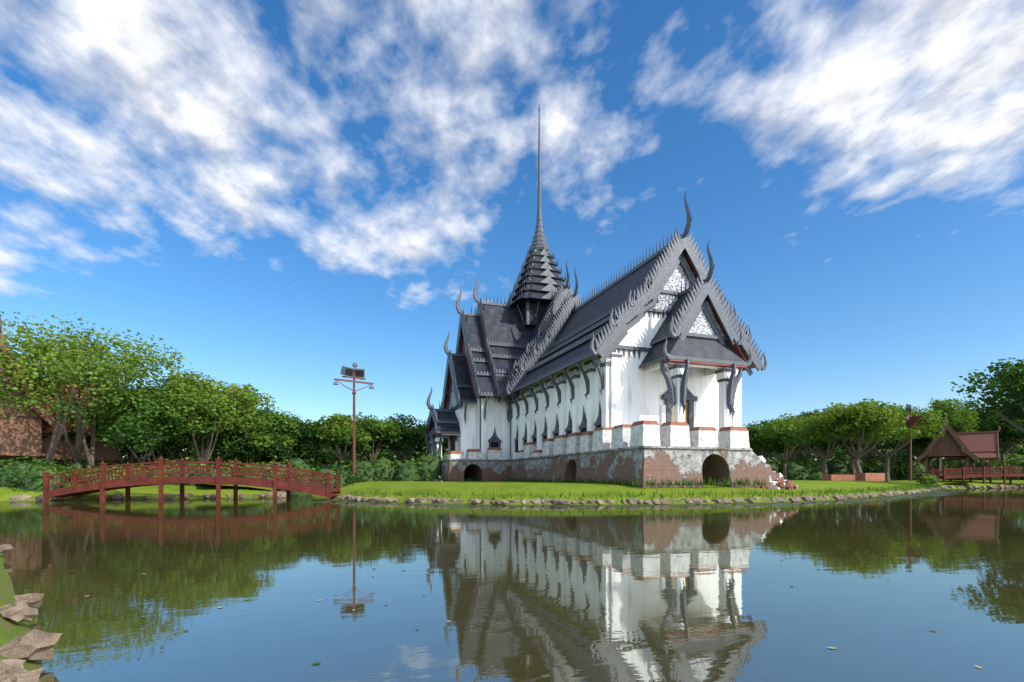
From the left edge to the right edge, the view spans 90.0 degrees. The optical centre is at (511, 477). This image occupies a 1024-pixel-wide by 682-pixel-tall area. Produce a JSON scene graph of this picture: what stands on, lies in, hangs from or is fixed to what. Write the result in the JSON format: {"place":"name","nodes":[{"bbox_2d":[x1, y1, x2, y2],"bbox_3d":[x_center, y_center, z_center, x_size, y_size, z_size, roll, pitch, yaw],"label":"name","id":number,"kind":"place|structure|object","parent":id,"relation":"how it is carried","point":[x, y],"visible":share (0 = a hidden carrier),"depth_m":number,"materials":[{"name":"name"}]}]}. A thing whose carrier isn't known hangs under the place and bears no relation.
{"place":"outdoors","nodes":[
{"label":"outdoors","id":0,"kind":"place"},
{"bbox_2d":[0,553,41,672],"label":"bank","id":1,"kind":"object","parent":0,"point":[9,631],"visible":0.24,"depth_m":4.90,"materials":[{"name":"green plant"}]},
{"bbox_2d":[0,313,125,468],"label":"houses","id":2,"kind":"structure","parent":0,"point":[21,435],"depth_m":44.83,"materials":[{"name":"brown brick"}]},
{"bbox_2d":[36,382,112,432],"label":"orange-roofed houses","id":3,"kind":"structure","parent":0,"point":[45,424],"depth_m":48.92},
{"bbox_2d":[0,484,272,500],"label":"land","id":4,"kind":"structure","parent":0,"point":[6,493],"depth_m":37.44,"materials":[{"name":"green plant"}]},
{"bbox_2d":[6,495,285,500],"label":"land edge","id":5,"kind":"object","parent":4,"relation":"on","point":[136,497],"visible":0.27,"depth_m":35.62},
{"bbox_2d":[0,488,1023,681],"bbox_3d":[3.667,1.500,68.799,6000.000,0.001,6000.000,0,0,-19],"label":"water","id":6,"kind":"structure","parent":0,"point":[630,594],"depth_m":6.86,"materials":[{"name":"liquid"}]},
{"bbox_2d":[43,456,340,501],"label":"bridge","id":7,"kind":"structure","parent":6,"relation":"in","point":[127,483],"depth_m":32.86,"materials":[{"name":"red wood"}]},
{"bbox_2d":[0,484,1023,681],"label":"stones","id":8,"kind":"object","parent":6,"relation":"in","point":[33,644],"visible":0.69,"depth_m":9.46,"materials":[{"name":"grey stone"}]},
{"bbox_2d":[85,573,981,667],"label":"floating leaves","id":9,"kind":"object","parent":6,"relation":"on","point":[525,579],"visible":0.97,"depth_m":5.79,"materials":[{"name":"brown"}]},
{"bbox_2d":[184,489,963,659],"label":"stone algae","id":10,"kind":"object","parent":6,"relation":"on","point":[930,493],"visible":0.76,"depth_m":29.39,"materials":[{"name":"green"}]},
{"bbox_2d":[930,464,1023,484],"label":"bridge","id":11,"kind":"structure","parent":6,"relation":"in","point":[970,475],"depth_m":74.47,"materials":[{"name":"red wood"}]},
{"bbox_2d":[0,356,1023,481],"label":"trunk","id":12,"kind":"object","parent":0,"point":[857,455],"visible":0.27,"depth_m":61.62,"materials":[{"name":"brown plant"}]},
{"bbox_2d":[0,447,1023,495],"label":"bushes","id":13,"kind":"object","parent":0,"point":[436,464],"visible":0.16,"depth_m":59.37,"materials":[{"name":"green plant"}]},
{"bbox_2d":[0,0,1023,460],"label":"sky","id":14,"kind":"structure","parent":0,"point":[284,195],"materials":[{"name":"blue"}]},
{"bbox_2d":[312,480,933,503],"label":"island","id":15,"kind":"structure","parent":0,"point":[504,487],"depth_m":32.98,"materials":[{"name":"green plant"}]},
{"bbox_2d":[70,483,950,664],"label":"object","id":16,"kind":"object","parent":15,"relation":"on","point":[315,663],"visible":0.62,"depth_m":31.35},
{"bbox_2d":[441,474,766,485],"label":"grass","id":17,"kind":"structure","parent":15,"relation":"on","point":[647,484],"depth_m":34.63,"materials":[{"name":"green plant"}]},
{"bbox_2d":[445,473,762,484],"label":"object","id":18,"kind":"object","parent":15,"relation":"on","point":[639,483],"visible":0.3,"depth_m":34.55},
{"bbox_2d":[441,448,785,487],"bbox_3d":[3.667,-0.475,68.799,29.100,2.850,71.700,0,0,-19],"label":"brick base","id":19,"kind":"object","parent":15,"relation":"on","point":[662,464],"visible":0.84,"depth_m":35.82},
{"bbox_2d":[425,105,766,459],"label":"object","id":20,"kind":"object","parent":19,"relation":"on","point":[704,289],"visible":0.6,"depth_m":43.48,"materials":[{"name":"grey"}]},
{"bbox_2d":[440,446,751,461],"bbox_3d":[3.667,-1.960,68.799,28.700,0.160,71.300,0,0,-19],"label":"white ledge","id":21,"kind":"object","parent":19,"relation":"on","point":[672,447],"visible":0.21,"depth_m":35.72,"materials":[{"name":"paint"}]},
{"bbox_2d":[447,424,749,458],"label":"wall blocks","id":22,"kind":"object","parent":21,"relation":"on","point":[653,435],"visible":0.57,"depth_m":35.77,"materials":[{"name":"white paint"}]},
{"bbox_2d":[448,420,747,453],"bbox_3d":[7.513,-3.120,47.337,21.400,1.355,27.832,0,0,-19],"label":"block top","id":23,"kind":"object","parent":22,"relation":"on","point":[628,425],"visible":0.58,"depth_m":36.28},
{"bbox_2d":[427,253,754,459],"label":"temple wall","id":24,"kind":"structure","parent":23,"relation":"on","point":[631,391],"depth_m":41.82,"materials":[{"name":"white paint"}]},
{"bbox_2d":[453,401,686,450],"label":"door","id":25,"kind":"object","parent":24,"relation":"attached to","point":[672,418],"visible":0.12,"depth_m":41.32,"materials":[{"name":"brown wood"}]},
{"bbox_2d":[426,250,745,434],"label":"roof","id":26,"kind":"structure","parent":24,"relation":"on","point":[503,324],"depth_m":61.13,"materials":[{"name":"grey tile"}]},
{"bbox_2d":[449,263,725,408],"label":"gable ornament","id":27,"kind":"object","parent":24,"relation":"attached to","point":[701,325],"depth_m":40.84,"materials":[{"name":"white paint"}]},
{"bbox_2d":[311,489,939,504],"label":"island edge","id":28,"kind":"object","parent":15,"relation":"on","point":[486,502],"visible":0.26,"depth_m":29.31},
{"bbox_2d":[334,372,923,480],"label":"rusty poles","id":29,"kind":"object","parent":15,"relation":"on","point":[912,421],"visible":0.89,"depth_m":56.02,"materials":[{"name":"brown metal"}]},
{"bbox_2d":[333,362,912,419],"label":"floodlights","id":30,"kind":"object","parent":29,"relation":"attached to","point":[908,407],"depth_m":55.95,"materials":[{"name":"black metal"}]},
{"bbox_2d":[338,483,935,503],"bbox_3d":[28.338,1.097,50.879,84.415,1.086,19.662,0,0,-35],"label":"stone edging","id":31,"kind":"object","parent":15,"relation":"on","point":[788,493],"visible":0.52,"depth_m":31.66,"materials":[{"name":"grey stone"}]},
{"bbox_2d":[342,482,936,500],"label":"grass tufts","id":32,"kind":"object","parent":15,"relation":"on","point":[666,493],"visible":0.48,"depth_m":31.20,"materials":[{"name":"green plant"}]},
{"bbox_2d":[765,482,786,489],"bbox_3d":[18.396,0.190,37.939,4.814,3.120,6.524,0,0,-19],"label":"rubble","id":33,"kind":"object","parent":15,"relation":"on","point":[771,486],"visible":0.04,"depth_m":35.40,"materials":[{"name":"stone"}]},
{"bbox_2d":[822,473,884,480],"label":"low wall","id":34,"kind":"structure","parent":15,"relation":"on","point":[868,477],"depth_m":69.42,"materials":[{"name":"orange brick"}]},
{"bbox_2d":[758,456,797,489],"bbox_3d":[18.105,-0.198,38.068,4.950,2.830,5.707,0,0,-19],"label":"rubble","id":35,"kind":"object","parent":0,"point":[764,461],"depth_m":36.36,"materials":[{"name":"white stone"}]},
{"bbox_2d":[761,473,797,489],"bbox_3d":[18.220,-0.059,38.072,4.869,2.515,5.691,0,0,-19],"label":"rubble","id":36,"kind":"object","parent":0,"point":[780,484],"visible":0.17,"depth_m":35.65,"materials":[{"name":"brick"}]},
{"bbox_2d":[890,480,1023,488],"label":"land","id":37,"kind":"structure","parent":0,"point":[953,483],"depth_m":75.23,"materials":[{"name":"green plant"}]},
{"bbox_2d":[0,311,1023,491],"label":"leaf","id":38,"kind":"object","parent":37,"relation":"on","point":[197,399],"visible":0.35,"depth_m":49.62,"materials":[{"name":"green plant"}]},
{"bbox_2d":[915,414,999,479],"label":"pavilion wood","id":39,"kind":"object","parent":37,"relation":"on","point":[950,443],"visible":0.81,"depth_m":88.46,"materials":[{"name":"brown wood"}]},
{"bbox_2d":[920,432,997,460],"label":"pavilion roof","id":40,"kind":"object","parent":39,"relation":"on","point":[980,442],"visible":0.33,"depth_m":88.12,"materials":[{"name":"brown wood"}]}
]}

